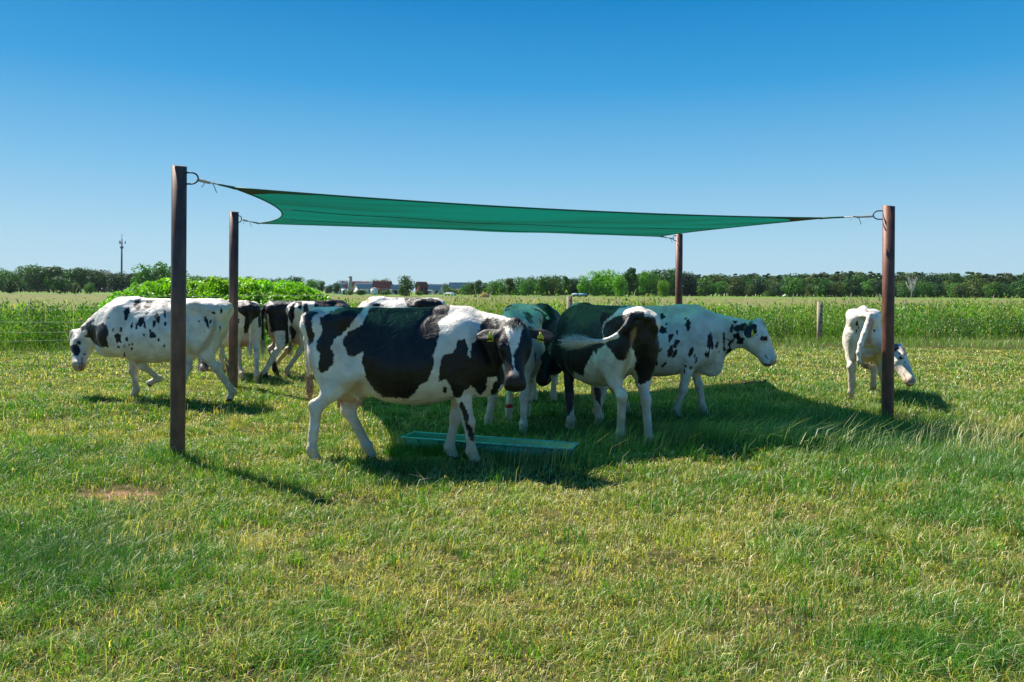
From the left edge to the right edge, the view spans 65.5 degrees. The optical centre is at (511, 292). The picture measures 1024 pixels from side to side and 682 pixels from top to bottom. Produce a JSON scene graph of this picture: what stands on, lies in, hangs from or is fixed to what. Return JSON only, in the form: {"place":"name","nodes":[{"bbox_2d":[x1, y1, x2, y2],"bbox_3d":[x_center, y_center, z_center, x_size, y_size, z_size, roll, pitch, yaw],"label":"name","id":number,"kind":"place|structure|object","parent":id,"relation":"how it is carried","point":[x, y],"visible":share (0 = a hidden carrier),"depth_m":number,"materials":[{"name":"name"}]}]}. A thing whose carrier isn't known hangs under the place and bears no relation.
{"place":"outdoors","nodes":[
{"label":"outdoors","id":0,"kind":"place"},
{"bbox_2d":[341,276,351,294],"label":"silo tower","id":1,"kind":"structure","parent":0,"point":[349,285],"depth_m":384.08,"materials":[{"name":"metal"}]},
{"bbox_2d":[0,290,1023,681],"bbox_3d":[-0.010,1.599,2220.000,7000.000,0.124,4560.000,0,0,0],"label":"ground","id":2,"kind":"structure","parent":0,"point":[102,296],"depth_m":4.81,"materials":[{"name":"green plant"}]},
{"bbox_2d":[3,278,17,292],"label":"tree","id":3,"kind":"object","parent":2,"relation":"on","point":[10,286],"visible":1,"depth_m":299.21,"materials":[{"name":"green plant"}]},
{"bbox_2d":[0,268,21,291],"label":"tree","id":4,"kind":"object","parent":2,"relation":"on","point":[2,274],"visible":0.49,"depth_m":411.44,"materials":[{"name":"green plant"}]},
{"bbox_2d":[0,273,24,291],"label":"tree","id":5,"kind":"object","parent":2,"relation":"on","point":[19,283],"visible":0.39,"depth_m":413.01,"materials":[{"name":"green plant"}]},
{"bbox_2d":[13,263,42,291],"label":"tree","id":6,"kind":"object","parent":2,"relation":"on","point":[19,269],"visible":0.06,"depth_m":447.52,"materials":[{"name":"green plant"}]},
{"bbox_2d":[22,264,49,292],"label":"tree","id":7,"kind":"object","parent":2,"relation":"on","point":[35,279],"visible":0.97,"depth_m":402.58,"materials":[{"name":"green plant"}]},
{"bbox_2d":[43,266,62,292],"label":"tree","id":8,"kind":"object","parent":2,"relation":"on","point":[54,273],"visible":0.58,"depth_m":397.51,"materials":[{"name":"green plant"}]},
{"bbox_2d":[50,276,71,293],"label":"tree","id":9,"kind":"object","parent":2,"relation":"on","point":[59,285],"visible":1,"depth_m":298.72,"materials":[{"name":"green plant"}]},
{"bbox_2d":[61,268,74,292],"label":"tree","id":10,"kind":"object","parent":2,"relation":"on","point":[69,276],"visible":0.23,"depth_m":415.23,"materials":[{"name":"green plant"}]},
{"bbox_2d":[70,282,80,293],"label":"tree","id":11,"kind":"object","parent":2,"relation":"on","point":[75,287],"visible":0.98,"depth_m":299.42,"materials":[{"name":"green plant"}]},
{"bbox_2d":[72,267,90,292],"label":"tree","id":12,"kind":"object","parent":2,"relation":"on","point":[80,275],"visible":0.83,"depth_m":404.57,"materials":[{"name":"green plant"}]},
{"bbox_2d":[82,283,95,293],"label":"tree","id":13,"kind":"object","parent":2,"relation":"on","point":[88,288],"visible":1,"depth_m":299.48,"materials":[{"name":"green plant"}]},
{"bbox_2d":[83,267,105,291],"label":"tree","id":14,"kind":"object","parent":2,"relation":"on","point":[92,277],"visible":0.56,"depth_m":451.84,"materials":[{"name":"green plant"}]},
{"bbox_2d":[95,270,112,292],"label":"tree","id":15,"kind":"object","parent":2,"relation":"on","point":[104,287],"visible":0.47,"depth_m":459.60,"materials":[{"name":"green plant"}]},
{"bbox_2d":[105,272,126,291],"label":"tree","id":16,"kind":"object","parent":2,"relation":"on","point":[115,282],"visible":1,"depth_m":412.26,"materials":[{"name":"green plant"}]},
{"bbox_2d":[107,271,133,291],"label":"tree","id":17,"kind":"object","parent":2,"relation":"on","point":[128,277],"visible":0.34,"depth_m":439.30,"materials":[{"name":"green plant"}]},
{"bbox_2d":[130,263,153,286],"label":"tree","id":18,"kind":"object","parent":2,"relation":"on","point":[143,274],"visible":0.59,"depth_m":328.36,"materials":[{"name":"green plant"}]},
{"bbox_2d":[68,296,236,401],"bbox_3d":[-5.239,0.807,11.491,2.636,1.496,1.022,0,0,0],"label":"cow","id":19,"kind":"object","parent":2,"relation":"on","point":[134,331],"visible":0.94,"depth_m":11.22},
{"bbox_2d":[146,261,170,281],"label":"tree","id":20,"kind":"object","parent":2,"relation":"on","point":[157,275],"visible":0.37,"depth_m":328.70,"materials":[{"name":"green plant"}]},
{"bbox_2d":[170,165,198,456],"bbox_3d":[-3.010,0.279,7.324,0.249,2.907,0.133,0,0,0],"label":"sail post","id":21,"kind":"object","parent":2,"relation":"on","point":[179,183],"visible":0.79,"depth_m":7.27,"materials":[{"name":"wood"}]},
{"bbox_2d":[198,178,218,192],"bbox_3d":[-2.839,-0.991,7.445,0.109,0.122,0.263,0,0,43],"label":"rope","id":22,"kind":"object","parent":21,"relation":"attached to","point":[205,181],"visible":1,"depth_m":7.43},
{"bbox_2d":[219,184,843,237],"bbox_3d":[0.125,-1.018,11.602,7.989,0.272,6.017,0,0,-17],"label":"shade sail","id":23,"kind":"object","parent":22,"relation":"attached to","point":[293,208],"visible":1,"depth_m":9.85,"materials":[{"name":"green fabric"}]},
{"bbox_2d":[96,275,330,341],"bbox_3d":[-9.255,0.503,25.298,7.805,2.110,3.882,0,0,-17],"label":"thicket","id":24,"kind":"object","parent":2,"relation":"on","point":[261,292],"visible":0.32,"depth_m":24.56,"materials":[{"name":"green plant"}]},
{"bbox_2d":[197,299,261,382],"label":"cow","id":25,"kind":"object","parent":2,"relation":"on","point":[249,325],"visible":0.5,"depth_m":14.13},
{"bbox_2d":[228,211,241,387],"bbox_3d":[-4.549,0.192,13.114,0.222,3.062,0.148,0,0,0],"label":"sail post","id":26,"kind":"object","parent":2,"relation":"on","point":[234,222],"visible":0.84,"depth_m":13.05,"materials":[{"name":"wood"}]},
{"bbox_2d":[276,301,320,377],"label":"cow","id":27,"kind":"object","parent":2,"relation":"on","point":[295,310],"visible":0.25,"depth_m":14.80},
{"bbox_2d":[260,299,349,378],"bbox_3d":[-3.792,0.891,15.670,1.372,1.506,3.095,0,0,14],"label":"cow","id":28,"kind":"object","parent":2,"relation":"on","point":[274,314],"visible":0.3,"depth_m":14.73},
{"bbox_2d":[305,279,318,289],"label":"tree","id":29,"kind":"object","parent":2,"relation":"on","point":[313,283],"visible":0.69,"depth_m":466.00,"materials":[{"name":"green plant"}]},
{"bbox_2d":[352,283,372,293],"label":"farm building","id":30,"kind":"structure","parent":2,"relation":"on","point":[366,287],"depth_m":456.04,"materials":[{"name":"grey metal"}]},
{"bbox_2d":[372,281,391,294],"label":"farm building","id":31,"kind":"structure","parent":2,"relation":"on","point":[381,286],"depth_m":427.11,"materials":[{"name":"red brick"}]},
{"bbox_2d":[386,284,399,294],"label":"farm building","id":32,"kind":"structure","parent":2,"relation":"on","point":[394,289],"depth_m":426.00,"materials":[{"name":"white"}]},
{"bbox_2d":[358,296,445,307],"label":"cow","id":33,"kind":"object","parent":2,"relation":"on","point":[384,302],"visible":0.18,"depth_m":17.43},
{"bbox_2d":[397,275,416,295],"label":"tree","id":34,"kind":"object","parent":2,"relation":"on","point":[404,288],"visible":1,"depth_m":260.99,"materials":[{"name":"green plant"}]},
{"bbox_2d":[415,282,428,294],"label":"farm building","id":35,"kind":"structure","parent":2,"relation":"on","point":[422,287],"depth_m":428.47,"materials":[{"name":"red brick"}]},
{"bbox_2d":[300,305,554,464],"bbox_3d":[-0.802,0.868,7.555,2.454,1.496,0.860,0,0,11],"label":"cow","id":36,"kind":"object","parent":2,"relation":"on","point":[457,356],"visible":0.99,"depth_m":7.37},
{"bbox_2d":[428,284,442,293],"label":"farm building","id":37,"kind":"structure","parent":2,"relation":"on","point":[434,288],"depth_m":476.38,"materials":[{"name":"grey metal"}]},
{"bbox_2d":[449,282,468,289],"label":"farm building","id":38,"kind":"structure","parent":2,"relation":"on","point":[456,285],"depth_m":518.41,"materials":[{"name":"grey metal"}]},
{"bbox_2d":[474,280,481,295],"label":"tree","id":39,"kind":"object","parent":2,"relation":"on","point":[478,284],"visible":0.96,"depth_m":344.66,"materials":[{"name":"green plant"}]},
{"bbox_2d":[400,431,579,462],"bbox_3d":[-0.234,1.552,7.880,1.776,0.194,0.334,0,0,19],"label":"feeding trough","id":40,"kind":"object","parent":2,"relation":"on","point":[418,437],"visible":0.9,"depth_m":7.85,"materials":[{"name":"green plastic"}]},
{"bbox_2d":[485,280,501,295],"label":"tree","id":41,"kind":"object","parent":2,"relation":"on","point":[495,285],"visible":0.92,"depth_m":347.64,"materials":[{"name":"green plant"}]},
{"bbox_2d":[496,278,509,294],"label":"tree","id":42,"kind":"object","parent":2,"relation":"on","point":[502,285],"visible":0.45,"depth_m":385.03,"materials":[{"name":"green plant"}]},
{"bbox_2d":[505,278,514,295],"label":"tree","id":43,"kind":"object","parent":2,"relation":"on","point":[509,282],"visible":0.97,"depth_m":362.13,"materials":[{"name":"green plant"}]},
{"bbox_2d":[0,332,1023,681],"bbox_3d":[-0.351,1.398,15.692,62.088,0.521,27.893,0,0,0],"label":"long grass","id":44,"kind":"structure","parent":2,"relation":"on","point":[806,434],"depth_m":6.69,"materials":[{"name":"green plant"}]},
{"bbox_2d":[0,285,1023,349],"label":"tall weeds","id":45,"kind":"object","parent":2,"relation":"on","point":[1001,320],"visible":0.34,"depth_m":29.15,"materials":[{"name":"green plant"}]},
{"bbox_2d":[484,309,544,434],"bbox_3d":[0.016,0.925,9.882,0.750,1.449,2.528,0,0,7],"label":"cow","id":46,"kind":"object","parent":2,"relation":"on","point":[532,318],"visible":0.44,"depth_m":9.53},
{"bbox_2d":[509,277,525,295],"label":"tree","id":47,"kind":"object","parent":2,"relation":"on","point":[515,291],"visible":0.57,"depth_m":365.12,"materials":[{"name":"green plant"}]},
{"bbox_2d":[516,277,535,295],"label":"tree","id":48,"kind":"object","parent":2,"relation":"on","point":[528,288],"visible":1,"depth_m":341.14,"materials":[{"name":"green plant"}]},
{"bbox_2d":[502,303,559,402],"bbox_3d":[0.315,0.892,12.133,0.903,1.465,2.284,0,0,-3],"label":"cow","id":49,"kind":"object","parent":2,"relation":"on","point":[550,315],"visible":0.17,"depth_m":11.65},
{"bbox_2d":[533,275,551,295],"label":"tree","id":50,"kind":"object","parent":2,"relation":"on","point":[541,282],"visible":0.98,"depth_m":345.76,"materials":[{"name":"green plant"}]},
{"bbox_2d":[540,276,559,295],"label":"tree","id":51,"kind":"object","parent":2,"relation":"on","point":[555,286],"visible":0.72,"depth_m":347.32,"materials":[{"name":"green plant"}]},
{"bbox_2d":[550,274,569,295],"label":"tree","id":52,"kind":"object","parent":2,"relation":"on","point":[558,279],"visible":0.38,"depth_m":368.06,"materials":[{"name":"green plant"}]},
{"bbox_2d":[561,275,570,294],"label":"tree","id":53,"kind":"object","parent":2,"relation":"on","point":[566,282],"visible":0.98,"depth_m":349.33,"materials":[{"name":"green plant"}]},
{"bbox_2d":[567,296,571,307],"bbox_3d":[1.725,0.960,23.885,0.145,1.700,0.155,0,0,-11],"label":"fence post","id":54,"kind":"object","parent":2,"relation":"on","point":[569,300],"visible":0.25,"depth_m":23.86,"materials":[{"name":"brown wood"}]},
{"bbox_2d":[59,294,565,297],"bbox_3d":[-7.637,0.094,21.363,19.359,0.046,0.006,0,0,-15],"label":"fence wire","id":55,"kind":"object","parent":54,"relation":"attached to","point":[328,295],"visible":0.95,"depth_m":22.00,"materials":[{"name":"white metal"}]},
{"bbox_2d":[567,278,580,293],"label":"tree","id":56,"kind":"object","parent":2,"relation":"on","point":[573,288],"visible":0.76,"depth_m":392.75,"materials":[{"name":"green plant"}]},
{"bbox_2d":[577,275,588,293],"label":"tree","id":57,"kind":"object","parent":2,"relation":"on","point":[583,285],"visible":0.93,"depth_m":334.36,"materials":[{"name":"green plant"}]},
{"bbox_2d":[586,270,603,296],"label":"tree","id":58,"kind":"object","parent":2,"relation":"on","point":[593,289],"visible":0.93,"depth_m":333.69,"materials":[{"name":"green plant"}]},
{"bbox_2d":[536,302,660,447],"bbox_3d":[0.910,0.865,9.034,1.140,1.494,2.238,0,0,-6],"label":"cow","id":59,"kind":"object","parent":2,"relation":"on","point":[596,347],"visible":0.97,"depth_m":8.38},
{"bbox_2d":[591,268,624,296],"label":"tree","id":60,"kind":"object","parent":2,"relation":"on","point":[607,288],"visible":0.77,"depth_m":332.80,"materials":[{"name":"green plant"}]},
{"bbox_2d":[611,274,628,296],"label":"tree","id":61,"kind":"object","parent":2,"relation":"on","point":[619,284],"visible":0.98,"depth_m":299.01,"materials":[{"name":"green plant"}]},
{"bbox_2d":[622,267,637,296],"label":"tree","id":62,"kind":"object","parent":2,"relation":"on","point":[630,275],"visible":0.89,"depth_m":333.60,"materials":[{"name":"green plant"}]},
{"bbox_2d":[631,274,648,295],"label":"tree","id":63,"kind":"object","parent":2,"relation":"on","point":[637,285],"visible":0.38,"depth_m":383.53,"materials":[{"name":"green plant"}]},
{"bbox_2d":[638,271,648,296],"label":"tree","id":64,"kind":"object","parent":2,"relation":"on","point":[644,279],"visible":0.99,"depth_m":334.48,"materials":[{"name":"green plant"}]},
{"bbox_2d":[638,270,660,295],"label":"tree","id":65,"kind":"object","parent":2,"relation":"on","point":[652,280],"visible":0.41,"depth_m":392.61,"materials":[{"name":"green plant"}]},
{"bbox_2d":[657,279,670,296],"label":"tree","id":66,"kind":"object","parent":2,"relation":"on","point":[663,286],"visible":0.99,"depth_m":299.17,"materials":[{"name":"green plant"}]},
{"bbox_2d":[650,268,683,295],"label":"tree","id":67,"kind":"object","parent":2,"relation":"on","point":[666,275],"visible":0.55,"depth_m":394.72,"materials":[{"name":"green plant"}]},
{"bbox_2d":[673,234,682,303],"bbox_3d":[3.291,0.294,15.806,0.140,2.952,0.244,0,0,32],"label":"sail post","id":68,"kind":"object","parent":2,"relation":"on","point":[678,267],"visible":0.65,"depth_m":15.79,"materials":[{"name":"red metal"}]},
{"bbox_2d":[592,304,776,422],"bbox_3d":[1.991,0.863,9.906,2.472,1.436,0.971,0,0,7],"label":"cow","id":69,"kind":"object","parent":2,"relation":"on","point":[696,341],"visible":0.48,"depth_m":9.78},
{"bbox_2d":[673,272,696,295],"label":"tree","id":70,"kind":"object","parent":2,"relation":"on","point":[684,287],"visible":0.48,"depth_m":421.03,"materials":[{"name":"green plant"}]},
{"bbox_2d":[682,271,699,295],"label":"tree","id":71,"kind":"object","parent":2,"relation":"on","point":[691,279],"visible":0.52,"depth_m":420.74,"materials":[{"name":"green plant"}]},
{"bbox_2d":[696,276,713,295],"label":"tree","id":72,"kind":"object","parent":2,"relation":"on","point":[705,287],"visible":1,"depth_m":411.95,"materials":[{"name":"green plant"}]},
{"bbox_2d":[706,274,721,295],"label":"tree","id":73,"kind":"object","parent":2,"relation":"on","point":[716,278],"visible":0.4,"depth_m":492.09,"materials":[{"name":"green plant"}]},
{"bbox_2d":[716,280,727,295],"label":"tree","id":74,"kind":"object","parent":2,"relation":"on","point":[721,287],"visible":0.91,"depth_m":434.91,"materials":[{"name":"green plant"}]},
{"bbox_2d":[727,277,747,296],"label":"tree","id":75,"kind":"object","parent":2,"relation":"on","point":[736,289],"visible":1,"depth_m":408.08,"materials":[{"name":"green plant"}]},
{"bbox_2d":[745,284,755,296],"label":"tree","id":76,"kind":"object","parent":2,"relation":"on","point":[750,291],"visible":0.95,"depth_m":418.87,"materials":[{"name":"green plant"}]},
{"bbox_2d":[752,278,768,296],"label":"tree","id":77,"kind":"object","parent":2,"relation":"on","point":[760,288],"visible":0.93,"depth_m":420.50,"materials":[{"name":"green plant"}]},
{"bbox_2d":[764,278,781,296],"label":"tree","id":78,"kind":"object","parent":2,"relation":"on","point":[770,284],"visible":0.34,"depth_m":439.33,"materials":[{"name":"green plant"}]},
{"bbox_2d":[769,282,784,296],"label":"tree","id":79,"kind":"object","parent":2,"relation":"on","point":[778,292],"visible":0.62,"depth_m":426.69,"materials":[{"name":"green plant"}]},
{"bbox_2d":[781,277,801,296],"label":"tree","id":80,"kind":"object","parent":2,"relation":"on","point":[791,287],"visible":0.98,"depth_m":405.60,"materials":[{"name":"green plant"}]},
{"bbox_2d":[792,278,806,296],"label":"tree","id":81,"kind":"object","parent":2,"relation":"on","point":[800,292],"visible":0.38,"depth_m":449.19,"materials":[{"name":"green plant"}]},
{"bbox_2d":[805,283,817,296],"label":"tree","id":82,"kind":"object","parent":2,"relation":"on","point":[809,289],"visible":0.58,"depth_m":429.24,"materials":[{"name":"green plant"}]},
{"bbox_2d":[817,302,822,342],"bbox_3d":[10.087,1.088,26.076,0.145,1.545,0.155,0,0,-11],"label":"fence post","id":83,"kind":"object","parent":2,"relation":"on","point":[820,319],"visible":0.88,"depth_m":26.05,"materials":[{"name":"brown wood"}]},
{"bbox_2d":[811,277,832,296],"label":"tree","id":84,"kind":"object","parent":2,"relation":"on","point":[821,288],"visible":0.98,"depth_m":408.54,"materials":[{"name":"green plant"}]},
{"bbox_2d":[827,282,846,296],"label":"tree","id":85,"kind":"object","parent":2,"relation":"on","point":[835,291],"visible":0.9,"depth_m":407.96,"materials":[{"name":"green plant"}]},
{"bbox_2d":[829,273,846,286],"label":"tree","id":86,"kind":"object","parent":2,"relation":"on","point":[837,277],"visible":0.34,"depth_m":494.89,"materials":[{"name":"green plant"}]},
{"bbox_2d":[838,277,860,296],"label":"tree","id":87,"kind":"object","parent":2,"relation":"on","point":[852,282],"visible":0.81,"depth_m":415.62,"materials":[{"name":"green plant"}]},
{"bbox_2d":[847,283,864,296],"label":"tree","id":88,"kind":"object","parent":2,"relation":"on","point":[859,289],"visible":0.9,"depth_m":414.35,"materials":[{"name":"green plant"}]},
{"bbox_2d":[853,273,876,296],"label":"tree","id":89,"kind":"object","parent":2,"relation":"on","point":[861,278],"visible":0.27,"depth_m":473.15,"materials":[{"name":"green plant"}]},
{"bbox_2d":[861,284,873,296],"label":"tree","id":90,"kind":"object","parent":2,"relation":"on","point":[868,291],"visible":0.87,"depth_m":427.49,"materials":[{"name":"green plant"}]},
{"bbox_2d":[860,277,879,296],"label":"tree","id":91,"kind":"object","parent":2,"relation":"on","point":[868,282],"visible":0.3,"depth_m":439.89,"materials":[{"name":"green plant"}]},
{"bbox_2d":[871,279,881,295],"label":"tree","id":92,"kind":"object","parent":2,"relation":"on","point":[878,288],"visible":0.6,"depth_m":420.85,"materials":[{"name":"green plant"}]},
{"bbox_2d":[842,306,914,399],"bbox_3d":[5.388,0.906,12.018,0.805,1.392,2.416,0,0,13],"label":"cow","id":93,"kind":"object","parent":2,"relation":"on","point":[862,339],"visible":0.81,"depth_m":11.60},
{"bbox_2d":[873,205,894,421],"bbox_3d":[4.600,0.347,9.860,0.254,2.862,0.142,0,0,0],"label":"sail post","id":94,"kind":"object","parent":2,"relation":"on","point":[888,291],"visible":0.81,"depth_m":9.80,"materials":[{"name":"brown wood"}]},
{"bbox_2d":[895,281,920,297],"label":"tree","id":95,"kind":"object","parent":2,"relation":"on","point":[905,292],"visible":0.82,"depth_m":406.09,"materials":[{"name":"green plant"}]},
{"bbox_2d":[902,272,918,284],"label":"tree","id":96,"kind":"object","parent":2,"relation":"on","point":[912,276],"visible":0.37,"depth_m":493.54,"materials":[{"name":"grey plant"}]},
{"bbox_2d":[916,280,935,297],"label":"tree","id":97,"kind":"object","parent":2,"relation":"on","point":[926,288],"visible":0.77,"depth_m":436.08,"materials":[{"name":"green plant"}]},
{"bbox_2d":[913,273,944,296],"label":"tree","id":98,"kind":"object","parent":2,"relation":"on","point":[935,279],"visible":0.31,"depth_m":476.72,"materials":[{"name":"green plant"}]},
{"bbox_2d":[930,282,944,297],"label":"tree","id":99,"kind":"object","parent":2,"relation":"on","point":[938,290],"visible":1,"depth_m":410.61,"materials":[{"name":"green plant"}]},
{"bbox_2d":[941,280,955,297],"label":"tree","id":100,"kind":"object","parent":2,"relation":"on","point":[946,289],"visible":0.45,"depth_m":450.94,"materials":[{"name":"green plant"}]},
{"bbox_2d":[938,273,962,297],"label":"tree","id":101,"kind":"object","parent":2,"relation":"on","point":[952,279],"visible":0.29,"depth_m":483.09,"materials":[{"name":"green plant"}]},
{"bbox_2d":[945,282,966,297],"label":"tree","id":102,"kind":"object","parent":2,"relation":"on","point":[950,291],"visible":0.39,"depth_m":431.86,"materials":[{"name":"green plant"}]},
{"bbox_2d":[952,284,968,297],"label":"tree","id":103,"kind":"object","parent":2,"relation":"on","point":[959,290],"visible":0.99,"depth_m":419.56,"materials":[{"name":"green plant"}]},
{"bbox_2d":[961,277,991,297],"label":"tree","id":104,"kind":"object","parent":2,"relation":"on","point":[975,287],"visible":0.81,"depth_m":421.20,"materials":[{"name":"green plant"}]},
{"bbox_2d":[981,281,1004,297],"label":"tree","id":105,"kind":"object","parent":2,"relation":"on","point":[992,290],"visible":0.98,"depth_m":405.62,"materials":[{"name":"green plant"}]},
{"bbox_2d":[996,282,1013,297],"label":"tree","id":106,"kind":"object","parent":2,"relation":"on","point":[1009,294],"visible":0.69,"depth_m":408.01,"materials":[{"name":"green plant"}]},
{"bbox_2d":[998,272,1016,284],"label":"tree","id":107,"kind":"object","parent":2,"relation":"on","point":[1010,277],"visible":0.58,"depth_m":482.68,"materials":[{"name":"green plant"}]},
{"bbox_2d":[1009,278,1023,297],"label":"tree","id":108,"kind":"object","parent":2,"relation":"on","point":[1019,287],"visible":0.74,"depth_m":413.89,"materials":[{"name":"green plant"}]},
{"bbox_2d":[0,0,1023,294],"label":"sky","id":109,"kind":"structure","parent":0,"point":[774,108],"materials":[{"name":"blue"}]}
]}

